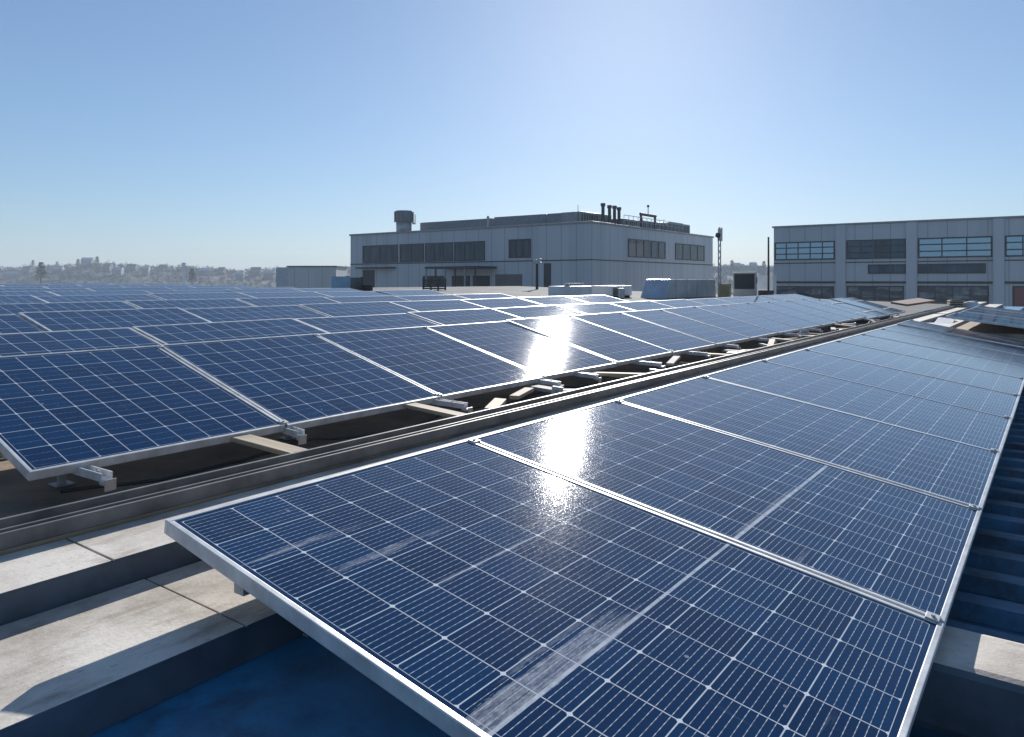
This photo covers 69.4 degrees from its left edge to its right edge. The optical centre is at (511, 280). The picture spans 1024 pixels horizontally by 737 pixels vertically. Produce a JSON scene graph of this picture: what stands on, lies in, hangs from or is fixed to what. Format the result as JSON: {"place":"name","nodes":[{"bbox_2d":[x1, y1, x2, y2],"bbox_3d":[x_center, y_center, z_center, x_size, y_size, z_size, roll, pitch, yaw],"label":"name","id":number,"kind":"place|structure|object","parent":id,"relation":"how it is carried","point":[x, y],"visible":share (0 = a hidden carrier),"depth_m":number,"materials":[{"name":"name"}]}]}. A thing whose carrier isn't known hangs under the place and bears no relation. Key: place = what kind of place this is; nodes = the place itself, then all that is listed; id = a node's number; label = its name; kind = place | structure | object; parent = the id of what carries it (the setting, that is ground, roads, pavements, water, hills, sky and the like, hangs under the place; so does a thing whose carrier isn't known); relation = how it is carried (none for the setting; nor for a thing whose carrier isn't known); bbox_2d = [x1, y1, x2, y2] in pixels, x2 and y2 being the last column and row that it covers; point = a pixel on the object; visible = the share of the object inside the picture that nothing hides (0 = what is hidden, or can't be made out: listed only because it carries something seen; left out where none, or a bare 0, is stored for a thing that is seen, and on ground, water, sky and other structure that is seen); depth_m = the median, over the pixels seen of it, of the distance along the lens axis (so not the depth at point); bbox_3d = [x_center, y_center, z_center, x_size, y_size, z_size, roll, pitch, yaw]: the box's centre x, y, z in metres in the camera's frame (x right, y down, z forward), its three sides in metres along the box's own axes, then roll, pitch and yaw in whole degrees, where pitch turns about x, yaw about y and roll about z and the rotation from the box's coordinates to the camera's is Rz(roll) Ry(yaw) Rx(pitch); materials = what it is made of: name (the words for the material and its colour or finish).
{"place":"outdoors","nodes":[
{"label":"outdoors","id":0,"kind":"place"},
{"bbox_2d":[0,266,773,294],"bbox_3d":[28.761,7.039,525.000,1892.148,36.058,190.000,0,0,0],"label":"hill","id":1,"kind":"structure","parent":0,"point":[213,279],"depth_m":497.64,"materials":[{"name":"plant"}]},
{"bbox_2d":[0,260,773,290],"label":"woodland","id":2,"kind":"object","parent":1,"relation":"on","point":[246,271],"visible":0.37,"depth_m":509.79,"materials":[{"name":"plant"}]},
{"bbox_2d":[394,210,415,231],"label":"cooling tower","id":3,"kind":"structure","parent":0,"point":[404,220],"depth_m":75.92,"materials":[{"name":"metal"}]},
{"bbox_2d":[0,286,1023,736],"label":"roof","id":4,"kind":"structure","parent":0,"point":[302,686],"depth_m":2.73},
{"bbox_2d":[71,465,115,491],"bbox_3d":[-1.712,0.797,3.020,0.251,0.077,0.053,2,1,30],"label":"mounting bracket","id":5,"kind":"object","parent":4,"relation":"attached to","point":[105,478],"visible":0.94,"depth_m":2.99,"materials":[{"name":"metal"}]},
{"bbox_2d":[230,434,306,454],"bbox_3d":[-1.115,0.789,3.504,0.620,0.022,0.100,5,2,31],"label":"wooden plank","id":6,"kind":"object","parent":4,"relation":"on","point":[268,445],"visible":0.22,"depth_m":3.51,"materials":[{"name":"brown wood"}]},
{"bbox_2d":[234,583,309,637],"bbox_3d":[3.428,0.996,6.522,1.145,0.502,12.400,0,0,36],"label":"mounting rack","id":7,"kind":"object","parent":4,"relation":"on","point":[239,590],"visible":0.02,"depth_m":1.85,"materials":[{"name":"metal"}]},
{"bbox_2d":[164,438,943,736],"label":"solar panel","id":8,"kind":"object","parent":7,"relation":"on","point":[471,587],"visible":1,"depth_m":1.85,"materials":[{"name":"glass"}]},
{"bbox_2d":[469,399,981,633],"bbox_3d":[0.876,0.808,3.040,1.720,0.055,1.256,12,7,36],"label":"solar panel","id":9,"kind":"object","parent":7,"relation":"on","point":[902,547],"visible":0.82,"depth_m":2.84,"materials":[{"name":"glass"}]},
{"bbox_2d":[615,375,1000,513],"bbox_3d":[1.608,0.805,4.031,1.720,0.055,1.240,12,7,36],"label":"solar panel","id":10,"kind":"object","parent":7,"relation":"on","point":[950,470],"visible":0.81,"depth_m":3.88,"materials":[{"name":"glass"}]},
{"bbox_2d":[703,359,1011,456],"bbox_3d":[2.344,0.805,5.027,1.720,0.055,1.266,12,7,36],"label":"solar panel","id":11,"kind":"object","parent":7,"relation":"on","point":[981,429],"visible":0.86,"depth_m":4.92,"materials":[{"name":"glass"}]},
{"bbox_2d":[766,348,1019,423],"bbox_3d":[3.089,0.811,6.036,1.720,0.055,1.276,12,7,36],"label":"solar panel","id":12,"kind":"object","parent":7,"relation":"on","point":[999,403],"visible":0.84,"depth_m":5.97,"materials":[{"name":"glass"}]},
{"bbox_2d":[808,340,1023,395],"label":"solar panel","id":13,"kind":"object","parent":7,"relation":"on","point":[970,376],"visible":0.85,"depth_m":6.97,"materials":[{"name":"glass"}]},
{"bbox_2d":[836,333,1023,377],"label":"solar panel","id":14,"kind":"object","parent":7,"relation":"on","point":[971,361],"visible":0.77,"depth_m":8.01,"materials":[{"name":"glass"}]},
{"bbox_2d":[861,328,1023,364],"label":"solar panel","id":15,"kind":"object","parent":7,"relation":"on","point":[1013,358],"visible":0.84,"depth_m":9.03,"materials":[{"name":"glass"}]},
{"bbox_2d":[884,324,1023,354],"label":"solar panel","id":16,"kind":"object","parent":7,"relation":"on","point":[962,340],"visible":0.86,"depth_m":10.07,"materials":[{"name":"glass"}]},
{"bbox_2d":[897,320,1023,346],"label":"solar panel","id":17,"kind":"object","parent":7,"relation":"on","point":[964,333],"visible":0.83,"depth_m":11.04,"materials":[{"name":"glass"}]},
{"bbox_2d":[281,426,306,444],"bbox_3d":[-1.132,0.797,3.837,0.161,0.077,0.053,3,2,40],"label":"mounting bracket","id":18,"kind":"object","parent":4,"relation":"attached to","point":[299,435],"visible":1,"depth_m":3.80,"materials":[{"name":"metal"}]},
{"bbox_2d":[404,402,466,417],"bbox_3d":[-0.420,0.789,4.445,0.550,0.023,0.090,5,3,33],"label":"wooden plank","id":19,"kind":"object","parent":4,"relation":"on","point":[432,410],"visible":0.56,"depth_m":4.46,"materials":[{"name":"brown wood"}]},
{"bbox_2d":[0,300,888,487],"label":"mounting rack","id":20,"kind":"object","parent":4,"relation":"on","point":[62,481],"visible":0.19,"depth_m":3.65,"materials":[{"name":"metal"}]},
{"bbox_2d":[0,345,288,480],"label":"solar panel","id":21,"kind":"object","parent":20,"relation":"on","point":[62,413],"visible":1,"depth_m":3.65,"materials":[{"name":"glass"}]},
{"bbox_2d":[162,333,442,428],"bbox_3d":[-1.331,0.594,4.740,1.340,0.056,1.220,19,11,35],"label":"solar panel","id":22,"kind":"object","parent":20,"relation":"on","point":[302,381],"visible":0.87,"depth_m":4.62,"materials":[{"name":"glass"}]},
{"bbox_2d":[319,326,543,399],"bbox_3d":[-0.615,0.595,5.710,1.340,0.056,1.220,19,11,35],"label":"solar panel","id":23,"kind":"object","parent":20,"relation":"on","point":[427,358],"visible":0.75,"depth_m":5.61,"materials":[{"name":"glass"}]},
{"bbox_2d":[428,321,617,379],"bbox_3d":[0.101,0.595,6.681,1.340,0.055,1.220,18,11,35],"label":"solar panel","id":24,"kind":"object","parent":20,"relation":"on","point":[548,358],"visible":0.81,"depth_m":6.59,"materials":[{"name":"glass"}]},
{"bbox_2d":[506,315,672,365],"bbox_3d":[0.818,0.587,7.651,1.340,0.056,1.220,19,11,35],"label":"solar panel","id":25,"kind":"object","parent":20,"relation":"on","point":[621,349],"visible":0.94,"depth_m":7.55,"materials":[{"name":"glass"}]},
{"bbox_2d":[572,312,715,355],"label":"solar panel","id":26,"kind":"object","parent":20,"relation":"on","point":[677,343],"visible":0.92,"depth_m":8.55,"materials":[{"name":"glass"}]},
{"bbox_2d":[623,309,749,346],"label":"solar panel","id":27,"kind":"object","parent":20,"relation":"on","point":[694,328],"visible":0.92,"depth_m":9.52,"materials":[{"name":"glass"}]},
{"bbox_2d":[662,306,778,340],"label":"solar panel","id":28,"kind":"object","parent":20,"relation":"on","point":[739,327],"visible":0.92,"depth_m":10.50,"materials":[{"name":"glass"}]},
{"bbox_2d":[696,305,801,334],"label":"solar panel","id":29,"kind":"object","parent":20,"relation":"on","point":[756,320],"visible":0.9,"depth_m":11.49,"materials":[{"name":"glass"}]},
{"bbox_2d":[725,303,821,329],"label":"solar panel","id":30,"kind":"object","parent":20,"relation":"on","point":[776,316],"visible":0.85,"depth_m":12.45,"materials":[{"name":"glass"}]},
{"bbox_2d":[750,302,838,326],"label":"solar panel","id":31,"kind":"object","parent":20,"relation":"on","point":[824,322],"visible":0.89,"depth_m":13.44,"materials":[{"name":"glass"}]},
{"bbox_2d":[770,300,852,323],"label":"solar panel","id":32,"kind":"object","parent":20,"relation":"on","point":[817,312],"visible":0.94,"depth_m":14.41,"materials":[{"name":"glass"}]},
{"bbox_2d":[788,299,865,320],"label":"solar panel","id":33,"kind":"object","parent":20,"relation":"on","point":[804,302],"visible":0.91,"depth_m":15.37,"materials":[{"name":"glass"}]},
{"bbox_2d":[833,298,897,315],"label":"solar panel","id":34,"kind":"object","parent":20,"relation":"on","point":[867,306],"visible":0.9,"depth_m":18.36,"materials":[{"name":"glass"}]},
{"bbox_2d":[431,399,472,412],"bbox_3d":[-0.414,0.798,4.737,0.358,0.077,0.053,2,1,30],"label":"mounting bracket","id":35,"kind":"object","parent":4,"relation":"attached to","point":[463,406],"visible":0.71,"depth_m":4.70,"materials":[{"name":"metal"}]},
{"bbox_2d":[60,314,898,492],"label":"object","id":36,"kind":"object","parent":4,"relation":"on","point":[74,489],"visible":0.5,"depth_m":3.75,"materials":[{"name":"metal"}]},
{"bbox_2d":[0,300,976,555],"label":"metal channel","id":37,"kind":"object","parent":4,"relation":"on","point":[28,530],"visible":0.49,"depth_m":3.02,"materials":[{"name":"metal"}]},
{"bbox_2d":[0,302,986,625],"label":"roof ledge","id":38,"kind":"object","parent":4,"relation":"on","point":[50,576],"visible":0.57,"depth_m":2.14,"materials":[{"name":"grey concrete"}]},
{"bbox_2d":[0,304,1002,736],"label":"roof ledge","id":39,"kind":"object","parent":4,"relation":"on","point":[90,666],"visible":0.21,"depth_m":1.76,"materials":[{"name":"grey concrete"}]},
{"bbox_2d":[548,283,591,295],"bbox_3d":[2.025,0.353,25.717,0.900,0.534,1.438,0,0,36],"label":"air conditioner","id":40,"kind":"object","parent":4,"relation":"on","point":[573,289],"visible":0.76,"depth_m":25.24,"materials":[{"name":"white metal"}]},
{"bbox_2d":[592,285,631,297],"bbox_3d":[3.854,0.405,27.378,1.269,0.448,1.497,0,0,36],"label":"air conditioner","id":41,"kind":"object","parent":4,"relation":"on","point":[619,291],"visible":0.83,"depth_m":26.87,"materials":[{"name":"white metal"}]},
{"bbox_2d":[640,279,715,298],"bbox_3d":[6.692,0.303,29.426,1.024,0.730,5.030,0,0,36],"label":"duct housing","id":42,"kind":"object","parent":4,"relation":"on","point":[670,288],"visible":0.94,"depth_m":28.08,"materials":[{"name":"silver metal"}]},
{"bbox_2d":[733,272,756,296],"bbox_3d":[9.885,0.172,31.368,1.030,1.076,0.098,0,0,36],"label":"condenser unit","id":43,"kind":"object","parent":4,"relation":"on","point":[744,284],"visible":0.89,"depth_m":31.34,"materials":[{"name":"beige paint"}]},
{"bbox_2d":[913,625,1023,736],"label":"roof beam","id":44,"kind":"structure","parent":4,"relation":"on","point":[974,686],"depth_m":1.92,"materials":[{"name":"grey concrete"}]},
{"bbox_2d":[957,321,1023,340],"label":"plinth","id":45,"kind":"structure","parent":4,"relation":"on","point":[1006,331],"depth_m":12.51,"materials":[{"name":"concrete"}]},
{"bbox_2d":[946,312,1023,328],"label":"solar panel","id":46,"kind":"object","parent":45,"relation":"on","point":[990,320],"visible":1,"depth_m":11.88,"materials":[{"name":"glass"}]},
{"bbox_3d":[2.206,0.677,12.432,0.871,0.359,22.880,0,0,36],"label":"rack","id":47,"kind":"object","parent":4,"relation":"on","visible":0},
{"bbox_2d":[0,327,162,355],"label":"solar panel","id":48,"kind":"object","parent":47,"relation":"on","point":[25,343],"visible":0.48,"depth_m":5.62,"materials":[{"name":"glass"}]},
{"bbox_2d":[132,318,326,343],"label":"solar panel","id":49,"kind":"object","parent":47,"relation":"on","point":[193,332],"visible":0.37,"depth_m":6.64,"materials":[{"name":"glass"}]},
{"bbox_2d":[295,313,438,332],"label":"solar panel","id":50,"kind":"object","parent":47,"relation":"on","point":[357,323],"visible":0.32,"depth_m":7.99,"materials":[{"name":"glass"}]},
{"bbox_2d":[407,308,521,324],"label":"solar panel","id":51,"kind":"object","parent":47,"relation":"on","point":[452,317],"visible":0.37,"depth_m":9.27,"materials":[{"name":"glass"}]},
{"bbox_2d":[491,305,584,317],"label":"solar panel","id":52,"kind":"object","parent":47,"relation":"on","point":[537,311],"visible":0.33,"depth_m":10.66,"materials":[{"name":"glass"}]},
{"bbox_2d":[557,303,634,313],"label":"solar panel","id":53,"kind":"object","parent":47,"relation":"on","point":[591,308],"visible":0.34,"depth_m":11.97,"materials":[{"name":"glass"}]},
{"bbox_2d":[610,301,674,310],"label":"solar panel","id":54,"kind":"object","parent":47,"relation":"on","point":[641,305],"visible":0.4,"depth_m":13.29,"materials":[{"name":"glass"}]},
{"bbox_2d":[652,299,709,307],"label":"solar panel","id":55,"kind":"object","parent":47,"relation":"on","point":[677,303],"visible":0.34,"depth_m":14.66,"materials":[{"name":"glass"}]},
{"bbox_3d":[-1.309,0.613,10.701,0.872,0.380,13.040,0,0,36],"label":"rack","id":56,"kind":"object","parent":4,"relation":"on","visible":0},
{"bbox_2d":[0,314,44,333],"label":"solar panel","id":57,"kind":"object","parent":56,"relation":"on","point":[12,323],"visible":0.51,"depth_m":6.80,"materials":[{"name":"glass"}]},
{"bbox_2d":[18,308,209,330],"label":"solar panel","id":58,"kind":"object","parent":56,"relation":"on","point":[77,320],"visible":0.47,"depth_m":7.50,"materials":[{"name":"glass"}]},
{"bbox_2d":[183,305,328,321],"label":"solar panel","id":59,"kind":"object","parent":56,"relation":"on","point":[224,314],"visible":0.32,"depth_m":8.90,"materials":[{"name":"glass"}]},
{"bbox_2d":[298,301,418,316],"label":"solar panel","id":60,"kind":"object","parent":56,"relation":"on","point":[353,309],"visible":0.41,"depth_m":10.17,"materials":[{"name":"glass"}]},
{"bbox_2d":[391,299,485,310],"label":"solar panel","id":61,"kind":"object","parent":56,"relation":"on","point":[435,305],"visible":0.34,"depth_m":11.53,"materials":[{"name":"glass"}]},
{"bbox_2d":[462,297,543,307],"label":"solar panel","id":62,"kind":"object","parent":56,"relation":"on","point":[501,302],"visible":0.38,"depth_m":12.85,"materials":[{"name":"glass"}]},
{"bbox_2d":[517,296,587,304],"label":"solar panel","id":63,"kind":"object","parent":56,"relation":"on","point":[554,300],"visible":0.38,"depth_m":14.18,"materials":[{"name":"glass"}]},
{"bbox_2d":[566,295,629,302],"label":"solar panel","id":64,"kind":"object","parent":56,"relation":"on","point":[596,298],"visible":0.37,"depth_m":15.52,"materials":[{"name":"glass"}]},
{"bbox_3d":[-3.099,0.563,11.302,0.875,0.372,11.400,0,0,36],"label":"rack","id":65,"kind":"object","parent":4,"relation":"on","visible":0},
{"bbox_2d":[0,301,138,314],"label":"solar panel","id":66,"kind":"object","parent":65,"relation":"on","point":[6,309],"visible":0.32,"depth_m":8.94,"materials":[{"name":"glass"}]},
{"bbox_2d":[124,299,252,308],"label":"solar panel","id":67,"kind":"object","parent":65,"relation":"on","point":[193,303],"visible":0.35,"depth_m":10.19,"materials":[{"name":"glass"}]},
{"bbox_2d":[235,297,339,305],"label":"solar panel","id":68,"kind":"object","parent":65,"relation":"on","point":[281,301],"visible":0.3,"depth_m":11.47,"materials":[{"name":"glass"}]},
{"bbox_2d":[324,296,409,302],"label":"solar panel","id":69,"kind":"object","parent":65,"relation":"on","point":[365,299],"visible":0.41,"depth_m":12.88,"materials":[{"name":"glass"}]},
{"bbox_2d":[396,295,465,300],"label":"solar panel","id":70,"kind":"object","parent":65,"relation":"on","point":[430,297],"visible":0.38,"depth_m":14.22,"materials":[{"name":"glass"}]},
{"bbox_2d":[452,293,516,298],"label":"solar panel","id":71,"kind":"object","parent":65,"relation":"on","point":[482,296],"visible":0.39,"depth_m":15.46,"materials":[{"name":"glass"}]},
{"bbox_3d":[-4.781,0.501,12.047,0.880,0.388,11.400,0,0,36],"label":"rack","id":72,"kind":"object","parent":4,"relation":"on","visible":0},
{"bbox_2d":[0,295,48,303],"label":"solar panel","id":73,"kind":"object","parent":72,"relation":"on","point":[12,299],"visible":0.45,"depth_m":10.10,"materials":[{"name":"glass"}]},
{"bbox_2d":[34,294,161,302],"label":"solar panel","id":74,"kind":"object","parent":72,"relation":"on","point":[79,298],"visible":0.34,"depth_m":10.94,"materials":[{"name":"glass"}]},
{"bbox_2d":[147,293,254,299],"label":"solar panel","id":75,"kind":"object","parent":72,"relation":"on","point":[172,296],"visible":0.43,"depth_m":12.22,"materials":[{"name":"glass"}]},
{"bbox_2d":[241,292,330,297],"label":"solar panel","id":76,"kind":"object","parent":72,"relation":"on","point":[279,294],"visible":0.38,"depth_m":13.58,"materials":[{"name":"glass"}]},
{"bbox_2d":[316,291,393,296],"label":"solar panel","id":77,"kind":"object","parent":72,"relation":"on","point":[352,293],"visible":0.28,"depth_m":14.94,"materials":[{"name":"glass"}]},
{"bbox_2d":[376,290,448,295],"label":"solar panel","id":78,"kind":"object","parent":72,"relation":"on","point":[409,292],"visible":0.37,"depth_m":16.14,"materials":[{"name":"glass"}]},
{"bbox_3d":[-6.237,0.456,13.272,0.882,0.364,9.760,0,0,36],"label":"rack","id":79,"kind":"object","parent":4,"relation":"on","visible":0},
{"bbox_2d":[48,291,153,295],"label":"solar panel","id":80,"kind":"object","parent":79,"relation":"on","point":[66,293],"visible":0.38,"depth_m":12.82,"materials":[{"name":"glass"}]},
{"bbox_3d":[-7.884,0.413,14.240,0.882,0.336,9.760,0,0,36],"label":"rack","id":81,"kind":"object","parent":4,"relation":"on","visible":0},
{"bbox_2d":[86,287,176,290],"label":"solar panel","id":82,"kind":"object","parent":81,"relation":"on","point":[136,289],"visible":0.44,"depth_m":15.20,"materials":[{"name":"glass"}]},
{"bbox_2d":[0,0,1023,270],"label":"sky","id":83,"kind":"structure","parent":0,"point":[229,134],"materials":[{"name":"blue"}]},
{"label":"ground","id":84,"kind":"structure","parent":0,"visible":0},
{"bbox_2d":[276,266,348,287],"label":"shed","id":85,"kind":"structure","parent":84,"relation":"on","point":[305,276],"depth_m":118.00,"materials":[{"name":"metal"}]},
{"bbox_2d":[349,221,713,290],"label":"office building","id":86,"kind":"structure","parent":84,"relation":"on","point":[591,253],"depth_m":65.72,"materials":[{"name":"white metal"}]},
{"bbox_2d":[362,244,397,262],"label":"window","id":87,"kind":"structure","parent":86,"relation":"in","point":[373,253],"depth_m":73.23,"materials":[{"name":"grey glass"}]},
{"bbox_2d":[399,243,423,261],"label":"window","id":88,"kind":"structure","parent":86,"relation":"in","point":[407,252],"depth_m":70.65,"materials":[{"name":"grey glass"}]},
{"bbox_2d":[425,242,452,261],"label":"window","id":89,"kind":"structure","parent":86,"relation":"in","point":[434,252],"depth_m":68.60,"materials":[{"name":"grey glass"}]},
{"bbox_2d":[420,218,493,229],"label":"roof screen","id":90,"kind":"object","parent":86,"relation":"on","point":[471,223],"visible":0.38,"depth_m":75.02,"materials":[{"name":"metal"}]},
{"bbox_2d":[454,241,484,260],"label":"window","id":91,"kind":"structure","parent":86,"relation":"in","point":[471,250],"depth_m":66.39,"materials":[{"name":"grey glass"}]},
{"bbox_2d":[495,274,521,285],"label":"garage door","id":92,"kind":"structure","parent":86,"relation":"in","point":[500,279],"depth_m":63.75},
{"bbox_2d":[509,239,530,257],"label":"window","id":93,"kind":"structure","parent":86,"relation":"in","point":[518,248],"depth_m":63.09,"materials":[{"name":"grey glass"}]},
{"bbox_2d":[494,214,546,225],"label":"roof screen","id":94,"kind":"object","parent":86,"relation":"on","point":[522,220],"visible":0.36,"depth_m":69.62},
{"bbox_2d":[562,211,598,221],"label":"air handling unit","id":95,"kind":"object","parent":86,"relation":"on","point":[578,216],"visible":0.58,"depth_m":64.70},
{"bbox_2d":[628,238,665,258],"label":"window","id":96,"kind":"structure","parent":86,"relation":"in","point":[638,248],"depth_m":66.70,"materials":[{"name":"grey glass"}]},
{"bbox_2d":[675,243,704,260],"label":"window","id":97,"kind":"structure","parent":86,"relation":"in","point":[682,251],"depth_m":74.46,"materials":[{"name":"grey glass"}]},
{"bbox_2d":[772,215,1023,306],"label":"factory building","id":98,"kind":"structure","parent":84,"relation":"on","point":[943,261],"depth_m":57.69,"materials":[{"name":"grey metal"}]},
{"bbox_2d":[775,241,834,259],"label":"window","id":99,"kind":"structure","parent":98,"relation":"in","point":[808,250],"depth_m":62.35,"materials":[{"name":"blue glass"}]},
{"bbox_2d":[776,286,833,298],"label":"window","id":100,"kind":"structure","parent":98,"relation":"in","point":[819,292],"depth_m":62.14,"materials":[{"name":"grey glass"}]},
{"bbox_2d":[847,286,903,301],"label":"window","id":101,"kind":"structure","parent":98,"relation":"in","point":[866,293],"depth_m":59.09,"materials":[{"name":"grey glass"}]},
{"bbox_2d":[846,239,905,258],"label":"window","id":102,"kind":"structure","parent":98,"relation":"in","point":[875,248],"depth_m":59.13,"materials":[{"name":"grey glass"}]},
{"bbox_2d":[868,264,905,273],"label":"window","id":103,"kind":"structure","parent":98,"relation":"in","point":[872,268],"depth_m":58.66,"materials":[{"name":"grey glass"}]},
{"bbox_2d":[918,263,985,273],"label":"window","id":104,"kind":"structure","parent":98,"relation":"in","point":[956,267],"depth_m":56.01,"materials":[{"name":"grey glass"}]},
{"bbox_2d":[917,286,988,303],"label":"window","id":105,"kind":"structure","parent":98,"relation":"in","point":[941,294],"depth_m":55.99,"materials":[{"name":"grey glass"}]},
{"bbox_2d":[918,236,991,257],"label":"window","id":106,"kind":"structure","parent":98,"relation":"in","point":[974,246],"depth_m":55.90,"materials":[{"name":"blue glass"}]},
{"bbox_2d":[1005,235,1023,256],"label":"window","id":107,"kind":"structure","parent":98,"relation":"in","point":[1014,244],"depth_m":53.71,"materials":[{"name":"blue glass"}]},
{"bbox_2d":[1012,286,1023,306],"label":"window","id":108,"kind":"structure","parent":98,"relation":"in","point":[1017,291],"depth_m":53.57,"materials":[{"name":"red glass"}]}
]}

